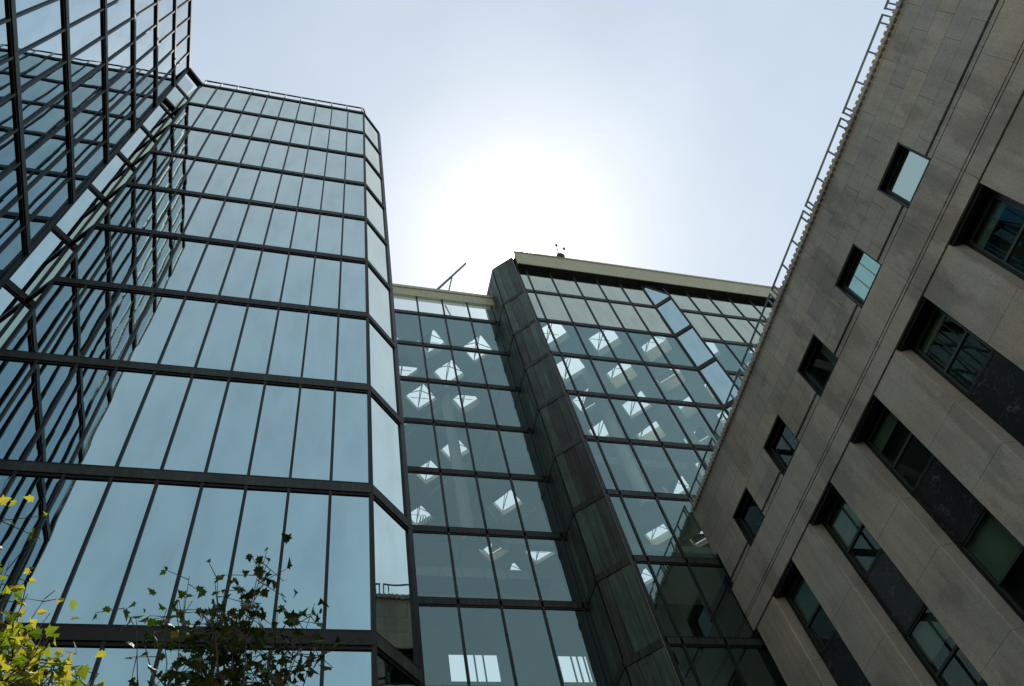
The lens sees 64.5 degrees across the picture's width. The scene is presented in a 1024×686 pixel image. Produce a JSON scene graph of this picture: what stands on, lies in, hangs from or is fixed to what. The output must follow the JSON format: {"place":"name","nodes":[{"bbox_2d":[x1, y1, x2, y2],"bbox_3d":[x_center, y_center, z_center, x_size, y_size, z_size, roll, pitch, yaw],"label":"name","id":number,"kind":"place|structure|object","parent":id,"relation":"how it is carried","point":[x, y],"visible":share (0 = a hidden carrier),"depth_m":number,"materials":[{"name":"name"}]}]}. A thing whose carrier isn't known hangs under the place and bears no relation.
{"place":"outdoors","nodes":[
{"label":"outdoors","id":0,"kind":"place"},
{"bbox_2d":[0,0,424,685],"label":"glass tower","id":1,"kind":"structure","parent":0,"point":[198,354],"depth_m":18.53,"materials":[{"name":"blue glass"}]},
{"bbox_2d":[0,167,19,212],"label":"window pane","id":2,"kind":"structure","parent":1,"relation":"in","point":[9,186],"depth_m":18.41,"materials":[{"name":"glass"}]},
{"bbox_2d":[0,200,21,247],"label":"window pane","id":3,"kind":"structure","parent":1,"relation":"in","point":[10,222],"depth_m":18.70,"materials":[{"name":"glass"}]},
{"bbox_2d":[0,232,23,281],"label":"window pane","id":4,"kind":"structure","parent":1,"relation":"in","point":[14,251],"depth_m":18.98,"materials":[{"name":"glass"}]},
{"bbox_2d":[0,360,33,412],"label":"window pane","id":5,"kind":"structure","parent":1,"relation":"in","point":[12,373],"depth_m":16.72,"materials":[{"name":"glass"}]},
{"bbox_2d":[0,475,60,598],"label":"window pane","id":6,"kind":"structure","parent":1,"relation":"in","point":[13,540],"depth_m":13.60,"materials":[{"name":"glass"}]},
{"bbox_2d":[0,363,73,459],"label":"window pane","id":7,"kind":"structure","parent":1,"relation":"in","point":[20,423],"depth_m":15.98,"materials":[{"name":"glass"}]},
{"bbox_2d":[10,231,66,294],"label":"window pane","id":8,"kind":"structure","parent":1,"relation":"in","point":[30,273],"depth_m":21.88,"materials":[{"name":"glass"}]},
{"bbox_2d":[17,0,62,50],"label":"window pane","id":9,"kind":"structure","parent":1,"relation":"in","point":[32,27],"depth_m":19.12,"materials":[{"name":"glass"}]},
{"bbox_2d":[19,33,63,86],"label":"window pane","id":10,"kind":"structure","parent":1,"relation":"in","point":[40,59],"depth_m":19.49,"materials":[{"name":"glass"}]},
{"bbox_2d":[21,65,64,121],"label":"window pane","id":11,"kind":"structure","parent":1,"relation":"in","point":[45,90],"depth_m":19.86,"materials":[{"name":"glass"}]},
{"bbox_2d":[6,284,83,352],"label":"window pane","id":12,"kind":"structure","parent":1,"relation":"in","point":[36,332],"depth_m":18.81,"materials":[{"name":"glass"}]},
{"bbox_2d":[24,95,66,154],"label":"window pane","id":13,"kind":"structure","parent":1,"relation":"in","point":[54,116],"depth_m":20.23,"materials":[{"name":"glass"}]},
{"bbox_2d":[26,125,67,186],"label":"window pane","id":14,"kind":"structure","parent":1,"relation":"in","point":[48,153],"depth_m":20.59,"materials":[{"name":"glass"}]},
{"bbox_2d":[28,154,68,217],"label":"window pane","id":15,"kind":"structure","parent":1,"relation":"in","point":[42,190],"depth_m":20.96,"materials":[{"name":"glass"}]},
{"bbox_2d":[30,182,69,246],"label":"window pane","id":16,"kind":"structure","parent":1,"relation":"in","point":[61,200],"depth_m":21.32,"materials":[{"name":"glass"}]},
{"bbox_2d":[0,478,107,622],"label":"window pane","id":17,"kind":"structure","parent":1,"relation":"in","point":[66,525],"depth_m":13.16,"materials":[{"name":"glass"}]},
{"bbox_2d":[26,367,113,462],"bbox_3d":[-8.738,1.369,16.188,0.782,3.685,0.003,6,-62,-14],"label":"window pane","id":18,"kind":"structure","parent":1,"relation":"in","point":[63,430],"depth_m":16.02,"materials":[{"name":"glass"}]},
{"bbox_2d":[57,188,101,238],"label":"window pane","id":19,"kind":"structure","parent":1,"relation":"in","point":[84,207],"depth_m":25.05,"materials":[{"name":"glass"}]},
{"bbox_2d":[45,288,117,355],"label":"window pane","id":20,"kind":"structure","parent":1,"relation":"in","point":[76,332],"depth_m":19.02,"materials":[{"name":"glass"}]},
{"bbox_2d":[69,0,101,24],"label":"window pane","id":21,"kind":"structure","parent":1,"relation":"in","point":[78,9],"depth_m":22.08,"materials":[{"name":"glass"}]},
{"bbox_2d":[70,12,101,55],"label":"window pane","id":22,"kind":"structure","parent":1,"relation":"in","point":[86,32],"depth_m":22.66,"materials":[{"name":"glass"}]},
{"bbox_2d":[71,39,102,85],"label":"window pane","id":23,"kind":"structure","parent":1,"relation":"in","point":[91,58],"depth_m":23.05,"materials":[{"name":"glass"}]},
{"bbox_2d":[72,67,102,114],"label":"window pane","id":24,"kind":"structure","parent":1,"relation":"in","point":[90,87],"depth_m":23.40,"materials":[{"name":"glass"}]},
{"bbox_2d":[73,94,103,142],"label":"window pane","id":25,"kind":"structure","parent":1,"relation":"in","point":[90,115],"depth_m":23.80,"materials":[{"name":"glass"}]},
{"bbox_2d":[74,119,103,169],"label":"window pane","id":26,"kind":"structure","parent":1,"relation":"in","point":[95,137],"depth_m":24.13,"materials":[{"name":"glass"}]},
{"bbox_2d":[75,144,104,194],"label":"window pane","id":27,"kind":"structure","parent":1,"relation":"in","point":[83,176],"depth_m":24.51,"materials":[{"name":"glass"}]},
{"bbox_2d":[60,229,120,279],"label":"window pane","id":28,"kind":"structure","parent":1,"relation":"in","point":[83,265],"depth_m":21.99,"materials":[{"name":"glass"}]},
{"bbox_2d":[0,0,188,156],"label":"window panes","id":29,"kind":"structure","parent":1,"relation":"in","point":[146,20],"depth_m":29.97,"materials":[{"name":"glass"}]},
{"bbox_2d":[55,481,154,623],"bbox_3d":[-6.637,3.358,13.421,0.782,3.685,0.004,6,-62,-14],"label":"window pane","id":30,"kind":"structure","parent":1,"relation":"in","point":[95,585],"depth_m":13.24,"materials":[{"name":"glass"}]},
{"bbox_2d":[92,155,128,196],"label":"window pane","id":31,"kind":"structure","parent":1,"relation":"in","point":[107,179],"depth_m":28.21,"materials":[{"name":"glass"}]},
{"bbox_2d":[73,370,151,465],"bbox_3d":[-7.984,1.453,16.378,0.782,3.685,0.003,6,-62,-14],"label":"window pane","id":32,"kind":"structure","parent":1,"relation":"in","point":[104,440],"depth_m":16.21,"materials":[{"name":"glass"}]},
{"bbox_2d":[84,292,150,359],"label":"window pane","id":33,"kind":"structure","parent":1,"relation":"in","point":[115,332],"depth_m":19.20,"materials":[{"name":"glass"}]},
{"bbox_2d":[107,0,131,31],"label":"window pane","id":34,"kind":"structure","parent":1,"relation":"in","point":[117,14],"depth_m":25.83,"materials":[{"name":"glass"}]},
{"bbox_2d":[93,233,148,283],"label":"window pane","id":35,"kind":"structure","parent":1,"relation":"in","point":[121,259],"depth_m":22.18,"materials":[{"name":"glass"}]},
{"bbox_2d":[100,187,147,225],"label":"window pane","id":36,"kind":"structure","parent":1,"relation":"in","point":[125,205],"depth_m":25.16,"materials":[{"name":"glass"}]},
{"bbox_2d":[130,154,170,184],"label":"window pane","id":37,"kind":"structure","parent":1,"relation":"in","point":[154,164],"depth_m":28.33,"materials":[{"name":"glass"}]},
{"bbox_2d":[128,190,173,229],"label":"window pane","id":38,"kind":"structure","parent":1,"relation":"in","point":[153,207],"depth_m":25.35,"materials":[{"name":"glass"}]},
{"bbox_2d":[126,236,177,286],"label":"window pane","id":39,"kind":"structure","parent":1,"relation":"in","point":[150,266],"depth_m":22.37,"materials":[{"name":"glass"}]},
{"bbox_2d":[123,295,182,363],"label":"window pane","id":40,"kind":"structure","parent":1,"relation":"in","point":[147,344],"depth_m":19.40,"materials":[{"name":"glass"}]},
{"bbox_2d":[119,374,189,468],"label":"window pane","id":41,"kind":"structure","parent":1,"relation":"in","point":[146,447],"depth_m":16.40,"materials":[{"name":"glass"}]},
{"bbox_2d":[113,484,199,624],"bbox_3d":[-5.883,3.443,13.612,0.782,3.685,0.002,7,-62,-14],"label":"window pane","id":42,"kind":"structure","parent":1,"relation":"in","point":[165,532],"depth_m":13.49,"materials":[{"name":"glass"}]},
{"bbox_2d":[154,157,192,188],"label":"window pane","id":43,"kind":"structure","parent":1,"relation":"in","point":[173,174],"depth_m":28.52,"materials":[{"name":"glass"}]},
{"bbox_2d":[156,194,198,233],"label":"window pane","id":44,"kind":"structure","parent":1,"relation":"in","point":[179,211],"depth_m":25.54,"materials":[{"name":"glass"}]},
{"bbox_2d":[158,240,205,290],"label":"window pane","id":45,"kind":"structure","parent":1,"relation":"in","point":[178,275],"depth_m":22.57,"materials":[{"name":"glass"}]},
{"bbox_2d":[160,299,214,366],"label":"window pane","id":46,"kind":"structure","parent":1,"relation":"in","point":[183,347],"depth_m":19.59,"materials":[{"name":"glass"}]},
{"bbox_2d":[164,378,226,471],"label":"window pane","id":47,"kind":"structure","parent":1,"relation":"in","point":[191,443],"depth_m":16.60,"materials":[{"name":"glass"}]},
{"bbox_2d":[180,160,215,191],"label":"window pane","id":48,"kind":"structure","parent":1,"relation":"in","point":[198,175],"depth_m":28.71,"materials":[{"name":"glass"}]},
{"bbox_2d":[184,197,223,236],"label":"window pane","id":49,"kind":"structure","parent":1,"relation":"in","point":[204,217],"depth_m":25.73,"materials":[{"name":"glass"}]},
{"bbox_2d":[168,487,243,625],"bbox_3d":[-5.130,3.527,13.803,0.782,3.685,0.003,6,-62,-14],"label":"window pane","id":50,"kind":"structure","parent":1,"relation":"in","point":[213,534],"depth_m":13.83,"materials":[{"name":"glass"}]},
{"bbox_2d":[0,76,416,685],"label":"window panes","id":51,"kind":"structure","parent":1,"relation":"in","point":[350,668],"depth_m":32.41,"materials":[{"name":"glass"}]},
{"bbox_2d":[189,244,233,294],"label":"window pane","id":52,"kind":"structure","parent":1,"relation":"in","point":[210,274],"depth_m":22.76,"materials":[{"name":"glass"}]},
{"bbox_2d":[204,164,237,195],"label":"window pane","id":53,"kind":"structure","parent":1,"relation":"in","point":[221,179],"depth_m":28.90,"materials":[{"name":"glass"}]},
{"bbox_2d":[197,303,246,369],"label":"window pane","id":54,"kind":"structure","parent":1,"relation":"in","point":[218,351],"depth_m":19.78,"materials":[{"name":"glass"}]},
{"bbox_2d":[211,201,247,240],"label":"window pane","id":55,"kind":"structure","parent":1,"relation":"in","point":[228,225],"depth_m":25.93,"materials":[{"name":"glass"}]},
{"bbox_2d":[207,381,263,474],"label":"window pane","id":56,"kind":"structure","parent":1,"relation":"in","point":[231,452],"depth_m":16.79,"materials":[{"name":"glass"}]},
{"bbox_2d":[221,247,260,297],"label":"window pane","id":57,"kind":"structure","parent":1,"relation":"in","point":[241,273],"depth_m":22.95,"materials":[{"name":"glass"}]},
{"bbox_2d":[228,167,258,198],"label":"window pane","id":58,"kind":"structure","parent":1,"relation":"in","point":[244,182],"depth_m":29.08,"materials":[{"name":"glass"}]},
{"bbox_2d":[223,489,286,627],"bbox_3d":[-4.376,3.611,13.994,0.782,3.685,0.005,6,-62,-14],"label":"window pane","id":59,"kind":"structure","parent":1,"relation":"in","point":[262,521],"depth_m":14.16,"materials":[{"name":"glass"}]},
{"bbox_2d":[238,204,271,244],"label":"window pane","id":60,"kind":"structure","parent":1,"relation":"in","point":[255,225],"depth_m":26.11,"materials":[{"name":"glass"}]},
{"bbox_2d":[233,306,277,373],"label":"window pane","id":61,"kind":"structure","parent":1,"relation":"in","point":[253,352],"depth_m":19.97,"materials":[{"name":"glass"}]},
{"bbox_2d":[252,170,280,202],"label":"window pane","id":62,"kind":"structure","parent":1,"relation":"in","point":[267,184],"depth_m":29.28,"materials":[{"name":"glass"}]},
{"bbox_2d":[251,251,287,301],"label":"window pane","id":63,"kind":"structure","parent":1,"relation":"in","point":[270,275],"depth_m":23.13,"materials":[{"name":"glass"}]},
{"bbox_2d":[250,384,298,477],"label":"window pane","id":64,"kind":"structure","parent":1,"relation":"in","point":[274,440],"depth_m":16.99,"materials":[{"name":"glass"}]},
{"bbox_2d":[265,208,295,247],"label":"window pane","id":65,"kind":"structure","parent":1,"relation":"in","point":[279,234],"depth_m":26.31,"materials":[{"name":"glass"}]},
{"bbox_2d":[268,310,307,376],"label":"window pane","id":66,"kind":"structure","parent":1,"relation":"in","point":[288,347],"depth_m":20.17,"materials":[{"name":"glass"}]},
{"bbox_2d":[275,174,301,205],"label":"window pane","id":67,"kind":"structure","parent":1,"relation":"in","point":[289,189],"depth_m":29.47,"materials":[{"name":"glass"}]},
{"bbox_2d":[281,254,313,304],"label":"window pane","id":68,"kind":"structure","parent":1,"relation":"in","point":[297,286],"depth_m":23.34,"materials":[{"name":"glass"}]},
{"bbox_2d":[276,492,328,628],"bbox_3d":[-3.622,3.695,14.184,0.782,3.685,0.002,6,-62,-14],"label":"window pane","id":69,"kind":"structure","parent":1,"relation":"in","point":[307,517],"depth_m":14.11,"materials":[{"name":"glass"}]},
{"bbox_2d":[291,211,318,250],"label":"window pane","id":70,"kind":"structure","parent":1,"relation":"in","point":[306,225],"depth_m":26.50,"materials":[{"name":"glass"}]},
{"bbox_2d":[299,177,322,208],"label":"window pane","id":71,"kind":"structure","parent":1,"relation":"in","point":[311,192],"depth_m":29.68,"materials":[{"name":"glass"}]},
{"bbox_2d":[292,387,333,479],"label":"window pane","id":72,"kind":"structure","parent":1,"relation":"in","point":[312,454],"depth_m":17.18,"materials":[{"name":"glass"}]},
{"bbox_2d":[303,313,336,379],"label":"window pane","id":73,"kind":"structure","parent":1,"relation":"in","point":[320,354],"depth_m":20.36,"materials":[{"name":"glass"}]},
{"bbox_2d":[311,258,339,308],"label":"window pane","id":74,"kind":"structure","parent":1,"relation":"in","point":[325,292],"depth_m":23.53,"materials":[{"name":"glass"}]},
{"bbox_2d":[317,215,341,254],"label":"window pane","id":75,"kind":"structure","parent":1,"relation":"in","point":[330,229],"depth_m":26.70,"materials":[{"name":"glass"}]},
{"bbox_2d":[321,180,343,212],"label":"window pane","id":76,"kind":"structure","parent":1,"relation":"in","point":[333,191],"depth_m":29.86,"materials":[{"name":"glass"}]},
{"bbox_2d":[326,494,370,629],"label":"window pane","id":77,"kind":"structure","parent":1,"relation":"in","point":[348,597],"depth_m":14.18,"materials":[{"name":"glass"}]},
{"bbox_2d":[333,391,368,482],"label":"window pane","id":78,"kind":"structure","parent":1,"relation":"in","point":[350,460],"depth_m":17.37,"materials":[{"name":"glass"}]},
{"bbox_2d":[337,317,366,382],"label":"window pane","id":79,"kind":"structure","parent":1,"relation":"in","point":[352,352],"depth_m":20.54,"materials":[{"name":"glass"}]},
{"bbox_2d":[340,261,365,311],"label":"window pane","id":80,"kind":"structure","parent":1,"relation":"in","point":[353,289],"depth_m":23.71,"materials":[{"name":"glass"}]},
{"bbox_2d":[342,218,364,257],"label":"window pane","id":81,"kind":"structure","parent":1,"relation":"in","point":[353,230],"depth_m":26.90,"materials":[{"name":"glass"}]},
{"bbox_2d":[344,183,363,215],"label":"window pane","id":82,"kind":"structure","parent":1,"relation":"in","point":[354,194],"depth_m":30.06,"materials":[{"name":"glass"}]},
{"bbox_2d":[367,223,388,283],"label":"window pane","id":83,"kind":"structure","parent":1,"relation":"in","point":[377,255],"depth_m":27.34,"materials":[{"name":"glass"}]},
{"bbox_2d":[368,266,392,339],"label":"window pane","id":84,"kind":"structure","parent":1,"relation":"in","point":[379,296],"depth_m":24.15,"materials":[{"name":"glass"}]},
{"bbox_2d":[369,322,397,413],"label":"window pane","id":85,"kind":"structure","parent":1,"relation":"in","point":[382,365],"depth_m":20.97,"materials":[{"name":"glass"}]},
{"bbox_2d":[371,396,404,514],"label":"window pane","id":86,"kind":"structure","parent":1,"relation":"in","point":[386,448],"depth_m":17.79,"materials":[{"name":"glass"}]},
{"bbox_2d":[374,500,415,663],"bbox_3d":[-2.160,4.251,14.781,0.004,3.685,1.250,-33,-60,9],"label":"window pane","id":87,"kind":"structure","parent":1,"relation":"in","point":[394,614],"depth_m":14.60,"materials":[{"name":"glass"}]},
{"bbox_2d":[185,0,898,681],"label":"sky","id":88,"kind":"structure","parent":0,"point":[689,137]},
{"bbox_2d":[691,0,1023,685],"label":"stone building","id":89,"kind":"structure","parent":0,"point":[857,509],"depth_m":22.37,"materials":[{"name":"stone"}]},
{"bbox_2d":[733,487,764,547],"bbox_3d":[8.551,6.166,28.756,0.400,1.553,1.444,6,-62,-14],"label":"window frame","id":90,"kind":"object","parent":89,"relation":"in","point":[746,499],"depth_m":29.26,"materials":[{"name":"brown metal"}]},
{"bbox_2d":[764,415,799,476],"bbox_3d":[9.221,3.445,27.308,0.400,1.553,1.444,6,-62,-14],"label":"window frame","id":91,"kind":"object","parent":89,"relation":"in","point":[778,427],"depth_m":27.81,"materials":[{"name":"brown metal"}]},
{"bbox_2d":[785,570,836,657],"bbox_3d":[9.595,8.349,25.389,0.560,2.470,1.680,6,-62,-14],"label":"window","id":92,"kind":"structure","parent":89,"relation":"in","point":[803,596],"depth_m":25.70,"materials":[{"name":"black glass"}]},
{"bbox_2d":[797,334,838,396],"bbox_3d":[9.902,0.724,25.861,0.420,1.553,1.444,6,-62,-14],"label":"window frame","id":93,"kind":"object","parent":89,"relation":"in","point":[815,344],"depth_m":26.29,"materials":[{"name":"brown metal"}]},
{"bbox_2d":[822,492,882,582],"bbox_3d":[10.266,5.628,23.941,0.560,2.470,1.680,6,-62,-14],"label":"window","id":94,"kind":"structure","parent":89,"relation":"in","point":[850,529],"depth_m":24.23,"materials":[{"name":"black glass"}]},
{"bbox_2d":[835,244,881,308],"bbox_3d":[10.562,-1.998,24.410,0.400,1.553,1.444,6,-62,-14],"label":"window","id":95,"kind":"structure","parent":89,"relation":"in","point":[858,275],"depth_m":24.63,"materials":[{"name":"blue glass"}]},
{"bbox_2d":[864,404,934,496],"bbox_3d":[10.936,2.906,22.492,0.560,2.470,1.680,6,-62,-14],"label":"window","id":96,"kind":"structure","parent":89,"relation":"in","point":[907,454],"depth_m":22.90,"materials":[{"name":"black glass"}]},
{"bbox_2d":[878,143,931,208],"bbox_3d":[11.233,-4.720,22.962,0.400,1.553,1.444,6,-62,-14],"label":"window","id":97,"kind":"structure","parent":89,"relation":"in","point":[907,167],"depth_m":23.16,"materials":[{"name":"blue glass"}]},
{"bbox_2d":[902,602,985,685],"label":"window","id":98,"kind":"structure","parent":89,"relation":"in","point":[933,640],"depth_m":20.66,"materials":[{"name":"black glass"}]},
{"bbox_2d":[911,304,995,398],"bbox_3d":[11.607,0.185,21.043,0.560,2.470,1.680,6,-62,-14],"label":"window","id":99,"kind":"structure","parent":89,"relation":"in","point":[961,357],"depth_m":21.39,"materials":[{"name":"black glass"}]},
{"bbox_2d":[957,505,1023,621],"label":"window","id":100,"kind":"structure","parent":89,"relation":"in","point":[991,543],"depth_m":19.16,"materials":[{"name":"glass"}]},
{"bbox_2d":[965,191,1023,279],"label":"window","id":101,"kind":"structure","parent":89,"relation":"in","point":[1000,237],"depth_m":20.27,"materials":[{"name":"black glass"}]},
{"bbox_3d":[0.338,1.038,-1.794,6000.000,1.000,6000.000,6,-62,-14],"label":"ground","id":102,"kind":"structure","parent":0,"visible":0},
{"bbox_2d":[0,481,105,685],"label":"sunlit tree","id":103,"kind":"object","parent":102,"relation":"on","point":[23,668],"visible":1,"depth_m":4.02,"materials":[{"name":"green plant"}]},
{"bbox_2d":[92,533,362,685],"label":"maple tree","id":104,"kind":"object","parent":102,"relation":"on","point":[236,647],"visible":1,"depth_m":4.87,"materials":[{"name":"green plant"}]},
{"bbox_2d":[392,283,608,685],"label":"glass link","id":105,"kind":"object","parent":102,"relation":"on","point":[437,423],"visible":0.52,"depth_m":49.74,"materials":[{"name":"grey glass"}]},
{"bbox_2d":[415,250,786,685],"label":"glass block","id":106,"kind":"structure","parent":102,"relation":"on","point":[679,618],"depth_m":51.31,"materials":[{"name":"grey glass"}]},
{"bbox_2d":[537,293,571,321],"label":"window pane","id":107,"kind":"structure","parent":106,"relation":"in","point":[553,307],"depth_m":47.22,"materials":[{"name":"grey glass"}]},
{"bbox_2d":[562,297,596,324],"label":"window pane","id":108,"kind":"structure","parent":106,"relation":"in","point":[578,309],"depth_m":47.61,"materials":[{"name":"grey glass"}]},
{"bbox_2d":[518,268,771,319],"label":"window panes","id":109,"kind":"structure","parent":106,"relation":"in","point":[542,281],"depth_m":51.77,"materials":[{"name":"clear glass"}]},
{"bbox_2d":[678,328,712,365],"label":"window pane","id":110,"kind":"structure","parent":106,"relation":"in","point":[690,340],"depth_m":45.68,"materials":[{"name":"glass"}]},
{"bbox_2d":[700,361,737,403],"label":"window pane","id":111,"kind":"structure","parent":106,"relation":"in","point":[714,374],"depth_m":42.62,"materials":[{"name":"glass"}]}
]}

